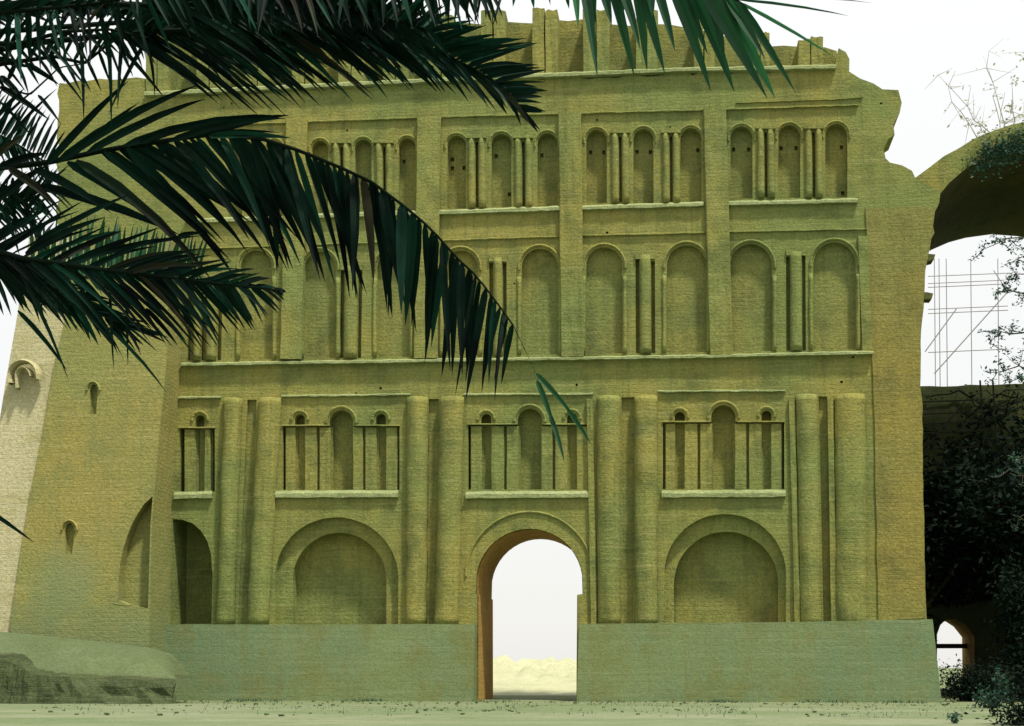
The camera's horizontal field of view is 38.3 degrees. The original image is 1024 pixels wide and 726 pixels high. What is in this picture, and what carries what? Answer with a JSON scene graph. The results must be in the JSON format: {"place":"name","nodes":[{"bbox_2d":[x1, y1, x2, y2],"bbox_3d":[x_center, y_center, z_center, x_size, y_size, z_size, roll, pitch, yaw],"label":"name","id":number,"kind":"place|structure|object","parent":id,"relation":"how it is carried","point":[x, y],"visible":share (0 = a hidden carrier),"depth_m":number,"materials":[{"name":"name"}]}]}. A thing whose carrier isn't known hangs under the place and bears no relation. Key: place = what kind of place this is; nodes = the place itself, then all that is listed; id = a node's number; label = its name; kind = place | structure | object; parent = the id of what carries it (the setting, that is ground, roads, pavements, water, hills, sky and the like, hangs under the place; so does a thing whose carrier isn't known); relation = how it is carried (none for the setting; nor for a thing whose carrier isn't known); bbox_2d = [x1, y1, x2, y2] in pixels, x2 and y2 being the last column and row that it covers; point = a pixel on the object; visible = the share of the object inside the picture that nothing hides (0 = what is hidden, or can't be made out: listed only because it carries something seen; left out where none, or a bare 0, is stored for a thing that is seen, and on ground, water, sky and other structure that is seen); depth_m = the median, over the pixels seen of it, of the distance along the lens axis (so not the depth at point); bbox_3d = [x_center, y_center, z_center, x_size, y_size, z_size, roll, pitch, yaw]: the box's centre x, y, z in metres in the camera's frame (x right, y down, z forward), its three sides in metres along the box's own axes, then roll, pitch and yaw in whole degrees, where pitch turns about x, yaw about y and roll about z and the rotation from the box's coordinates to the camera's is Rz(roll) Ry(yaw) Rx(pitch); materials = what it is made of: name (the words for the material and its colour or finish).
{"place":"outdoors","nodes":[
{"label":"outdoors","id":0,"kind":"place"},
{"bbox_2d":[0,703,1023,725],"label":"path","id":1,"kind":"structure","parent":0,"point":[232,715],"depth_m":51.07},
{"bbox_2d":[0,0,1023,667],"label":"sky","id":2,"kind":"structure","parent":0,"point":[900,45],"materials":[{"name":"white"}]},
{"bbox_2d":[493,655,576,694],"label":"terrain","id":3,"kind":"structure","parent":0,"point":[547,676],"depth_m":96.82,"materials":[{"name":"beige sand"}]},
{"bbox_2d":[176,668,1020,705],"bbox_3d":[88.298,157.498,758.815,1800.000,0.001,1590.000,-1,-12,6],"label":"ground","id":4,"kind":"structure","parent":0,"point":[539,699],"depth_m":70.31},
{"bbox_2d":[0,237,180,651],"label":"buttress","id":5,"kind":"structure","parent":4,"relation":"on","point":[87,451],"depth_m":75.86,"materials":[{"name":"brick"}]},
{"bbox_2d":[0,632,192,703],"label":"rubble wall","id":6,"kind":"structure","parent":4,"relation":"on","point":[37,669],"depth_m":68.67,"materials":[{"name":"grey stone"}]},
{"bbox_2d":[0,0,868,541],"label":"date palm","id":7,"kind":"object","parent":4,"relation":"on","point":[272,40],"visible":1,"depth_m":6.18,"materials":[{"name":"green plant"}]},
{"bbox_2d":[56,7,941,701],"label":"palace facade","id":8,"kind":"structure","parent":4,"relation":"on","point":[714,299],"depth_m":76.66,"materials":[{"name":"brick"}]},
{"bbox_2d":[477,530,582,700],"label":"doorway","id":9,"kind":"structure","parent":8,"relation":"in","point":[488,565],"depth_m":77.50,"materials":[{"name":"brick"}]},
{"bbox_2d":[916,122,1023,250],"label":"vault","id":10,"kind":"object","parent":8,"relation":"attached to","point":[968,206],"visible":0.14,"depth_m":94.44,"materials":[{"name":"brick"}]},
{"bbox_2d":[925,38,1023,141],"bbox_3d":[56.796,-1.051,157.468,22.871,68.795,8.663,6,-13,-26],"label":"thin tree","id":11,"kind":"object","parent":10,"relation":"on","point":[1010,106],"visible":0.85,"depth_m":159.99,"materials":[{"name":"green plant"}]},
{"bbox_2d":[962,118,1023,180],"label":"creeper","id":12,"kind":"object","parent":10,"relation":"attached to","point":[1006,150],"visible":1,"depth_m":85.99,"materials":[{"name":"green plant"}]},
{"bbox_2d":[32,700,1002,721],"bbox_3d":[-0.428,12.565,53.034,40.848,0.177,39.961,-1,-12,6],"label":"debris","id":13,"kind":"object","parent":4,"relation":"on","point":[485,710],"visible":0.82,"depth_m":62.48,"materials":[{"name":"brown stone"}]},
{"bbox_2d":[42,697,1016,717],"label":"grass","id":14,"kind":"structure","parent":4,"relation":"on","point":[608,701],"depth_m":67.80,"materials":[{"name":"green plant"}]},
{"bbox_2d":[947,711,962,723],"bbox_3d":[13.364,10.715,44.548,0.463,0.455,0.545,-1,-12,6],"label":"weed","id":15,"kind":"object","parent":4,"relation":"on","point":[954,718],"visible":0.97,"depth_m":44.50,"materials":[{"name":"green plant"}]},
{"bbox_2d":[923,471,992,640],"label":"broadleaf tree","id":16,"kind":"object","parent":4,"relation":"on","point":[958,599],"visible":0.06,"depth_m":96.20,"materials":[{"name":"green plant"}]},
{"bbox_2d":[923,408,1008,609],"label":"broadleaf tree","id":17,"kind":"object","parent":4,"relation":"on","point":[937,565],"visible":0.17,"depth_m":91.28,"materials":[{"name":"green plant"}]},
{"bbox_2d":[922,258,1013,690],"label":"scaffolding","id":18,"kind":"object","parent":4,"relation":"on","point":[971,350],"visible":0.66,"depth_m":110.69,"materials":[{"name":"metal"}]},
{"bbox_2d":[920,384,1023,690],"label":"wall","id":19,"kind":"structure","parent":4,"relation":"on","point":[974,631],"depth_m":106.97,"materials":[{"name":"brick"}]},
{"bbox_2d":[937,619,974,675],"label":"doorway","id":20,"kind":"structure","parent":19,"relation":"in","point":[967,637],"depth_m":106.35,"materials":[{"name":"brick"}]},
{"bbox_2d":[921,383,1023,465],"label":"creeper","id":21,"kind":"object","parent":19,"relation":"attached to","point":[990,412],"visible":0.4,"depth_m":106.93,"materials":[{"name":"green plant"}]},
{"bbox_2d":[923,426,1023,609],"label":"broadleaf tree","id":22,"kind":"object","parent":4,"relation":"on","point":[972,521],"visible":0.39,"depth_m":87.05,"materials":[{"name":"green plant"}]},
{"bbox_2d":[923,337,1023,596],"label":"broadleaf tree","id":23,"kind":"object","parent":4,"relation":"on","point":[1007,489],"visible":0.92,"depth_m":81.13,"materials":[{"name":"green plant"}]},
{"bbox_2d":[937,649,1022,701],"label":"shrub","id":24,"kind":"object","parent":4,"relation":"on","point":[965,682],"visible":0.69,"depth_m":72.13,"materials":[{"name":"green plant"}]},
{"bbox_2d":[939,421,1023,599],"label":"broadleaf tree","id":25,"kind":"object","parent":4,"relation":"on","point":[962,457],"visible":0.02,"depth_m":96.12,"materials":[{"name":"green plant"}]},
{"bbox_2d":[962,678,1009,707],"bbox_3d":[19.584,13.756,60.738,1.177,1.560,2.103,8,-14,-36],"label":"leafy plant","id":26,"kind":"object","parent":4,"relation":"on","point":[986,693],"visible":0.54,"depth_m":60.63,"materials":[{"name":"green plant"}]},
{"bbox_2d":[964,637,1023,725],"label":"shrub","id":27,"kind":"object","parent":4,"relation":"on","point":[1019,719],"visible":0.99,"depth_m":43.57,"materials":[{"name":"green plant"}]},
{"bbox_2d":[969,234,1023,530],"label":"acacia tree","id":28,"kind":"object","parent":4,"relation":"on","point":[1007,290],"visible":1,"depth_m":21.99,"materials":[{"name":"green plant"}]},
{"bbox_2d":[981,548,1023,696],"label":"shrub","id":29,"kind":"object","parent":4,"relation":"on","point":[1015,623],"visible":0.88,"depth_m":74.86,"materials":[{"name":"green plant"}]},
{"bbox_2d":[993,666,1013,700],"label":"leafy plant","id":30,"kind":"object","parent":4,"relation":"on","point":[1000,683],"visible":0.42,"depth_m":71.16,"materials":[{"name":"green plant"}]}
]}

